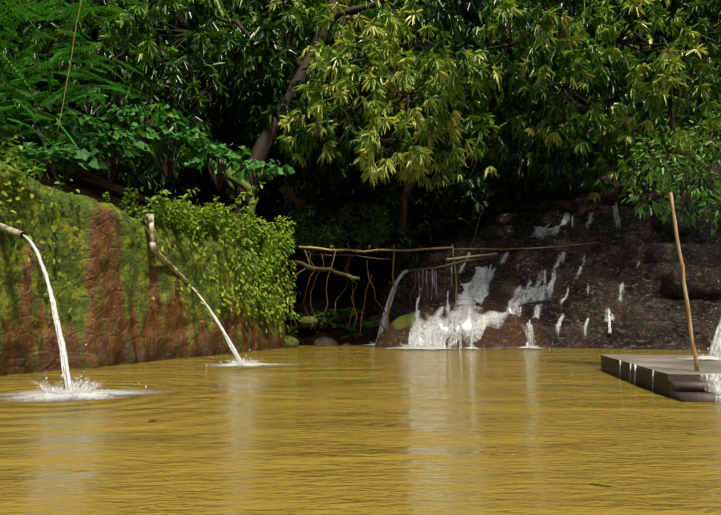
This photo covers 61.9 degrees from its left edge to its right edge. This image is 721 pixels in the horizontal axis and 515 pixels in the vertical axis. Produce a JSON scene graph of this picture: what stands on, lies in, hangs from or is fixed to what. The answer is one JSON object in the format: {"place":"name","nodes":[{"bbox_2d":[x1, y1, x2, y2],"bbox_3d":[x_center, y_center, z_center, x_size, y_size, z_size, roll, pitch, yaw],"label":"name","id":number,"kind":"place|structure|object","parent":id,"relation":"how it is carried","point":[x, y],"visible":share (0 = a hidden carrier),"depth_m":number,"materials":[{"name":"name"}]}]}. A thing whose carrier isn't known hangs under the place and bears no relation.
{"place":"outdoors","nodes":[
{"label":"outdoors","id":0,"kind":"place"},
{"bbox_2d":[295,260,359,280],"bbox_3d":[-0.654,0.252,11.846,1.292,0.414,0.141,0,-6,2],"label":"branch","id":1,"kind":"object","parent":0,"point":[319,269],"visible":1,"depth_m":11.82,"materials":[{"name":"brown wood"}]},
{"bbox_2d":[0,345,720,514],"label":"pond water","id":2,"kind":"structure","parent":0,"point":[520,431],"depth_m":2.82,"materials":[{"name":"liquid"}]},
{"bbox_2d":[70,222,696,485],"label":"fallen leaves","id":3,"kind":"object","parent":2,"relation":"on","point":[366,403],"visible":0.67,"depth_m":3.31,"materials":[{"name":"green plant"}]},
{"bbox_2d":[601,354,720,402],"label":"bathing platform","id":4,"kind":"structure","parent":2,"relation":"in","point":[693,385],"depth_m":4.79,"materials":[{"name":"stone"}]},
{"bbox_2d":[669,192,698,370],"bbox_3d":[2.516,0.182,4.669,0.156,1.403,0.044,0,-6,-2],"label":"wooden pole","id":5,"kind":"object","parent":4,"relation":"on","point":[692,343],"visible":0.98,"depth_m":4.66,"materials":[{"name":"brown wood"}]},
{"bbox_2d":[0,47,720,344],"bbox_3d":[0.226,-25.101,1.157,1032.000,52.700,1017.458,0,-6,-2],"label":"terrain","id":6,"kind":"structure","parent":0,"point":[95,184],"depth_m":14.03,"materials":[{"name":"soil"}]},
{"bbox_2d":[0,0,148,172],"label":"fern-like foliage","id":7,"kind":"object","parent":6,"relation":"on","point":[16,12],"visible":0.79,"depth_m":9.47,"materials":[{"name":"green plant"}]},
{"bbox_2d":[0,164,285,375],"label":"retaining wall","id":8,"kind":"structure","parent":6,"relation":"on","point":[114,269],"depth_m":7.22,"materials":[{"name":"stone"}]},
{"bbox_2d":[0,214,188,282],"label":"water spout pipes","id":9,"kind":"object","parent":8,"relation":"in","point":[153,248],"visible":0.94,"depth_m":7.88,"materials":[{"name":"beige wood"}]},
{"bbox_2d":[0,135,300,337],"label":"creeping plants","id":10,"kind":"object","parent":8,"relation":"on","point":[255,241],"visible":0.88,"depth_m":9.72,"materials":[{"name":"green plant"}]},
{"bbox_2d":[285,316,349,346],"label":"wall foot stones","id":11,"kind":"object","parent":6,"relation":"on","point":[290,340],"depth_m":12.40,"materials":[{"name":"stone"}]},
{"bbox_2d":[0,0,720,275],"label":"tree","id":12,"kind":"object","parent":6,"relation":"on","point":[534,157],"depth_m":13.03,"materials":[{"name":"green plant"}]},
{"bbox_2d":[57,0,477,223],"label":"hanging vines","id":13,"kind":"object","parent":12,"relation":"attached to","point":[314,88],"visible":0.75,"depth_m":8.15,"materials":[{"name":"plant"}]},
{"bbox_2d":[0,0,720,226],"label":"hillside forest leaves","id":14,"kind":"object","parent":6,"relation":"on","point":[472,18],"visible":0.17,"depth_m":22.07,"materials":[{"name":"green plant"}]},
{"bbox_2d":[0,107,720,253],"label":"shrub stems","id":15,"kind":"object","parent":6,"relation":"on","point":[167,171],"visible":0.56,"depth_m":9.71,"materials":[{"name":"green plant"}]},
{"bbox_2d":[9,99,294,183],"bbox_3d":[-3.254,-1.907,10.284,4.939,1.477,1.711,5,-8,-41],"label":"heart leaf shrub","id":16,"kind":"object","parent":15,"relation":"on","point":[193,144],"visible":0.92,"depth_m":9.95,"materials":[{"name":"green plant"}]},
{"bbox_2d":[618,111,720,236],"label":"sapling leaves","id":17,"kind":"object","parent":15,"relation":"on","point":[679,178],"visible":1,"depth_m":6.51,"materials":[{"name":"green plant"}]},
{"bbox_2d":[195,135,544,339],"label":"undergrowth leaves","id":18,"kind":"object","parent":6,"relation":"on","point":[308,223],"visible":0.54,"depth_m":15.06,"materials":[{"name":"green plant"}]},
{"bbox_2d":[283,185,598,333],"bbox_3d":[1.837,0.111,12.988,6.972,3.727,0.797,1,-6,-11],"label":"bamboo fence","id":19,"kind":"object","parent":6,"relation":"on","point":[393,249],"visible":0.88,"depth_m":12.56,"materials":[{"name":"brown wood"}]},
{"bbox_2d":[369,164,720,349],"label":"cascade rock","id":20,"kind":"object","parent":6,"relation":"on","point":[647,313],"visible":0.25,"depth_m":12.77,"materials":[{"name":"black stone"}]},
{"bbox_2d":[0,202,720,402],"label":"flowing water","id":21,"kind":"structure","parent":20,"relation":"on","point":[466,317],"depth_m":11.30,"materials":[{"name":"white liquid"}]},
{"bbox_2d":[566,172,720,298],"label":"boulders","id":22,"kind":"object","parent":20,"relation":"on","point":[702,282],"visible":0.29,"depth_m":12.34,"materials":[{"name":"black stone"}]}
]}

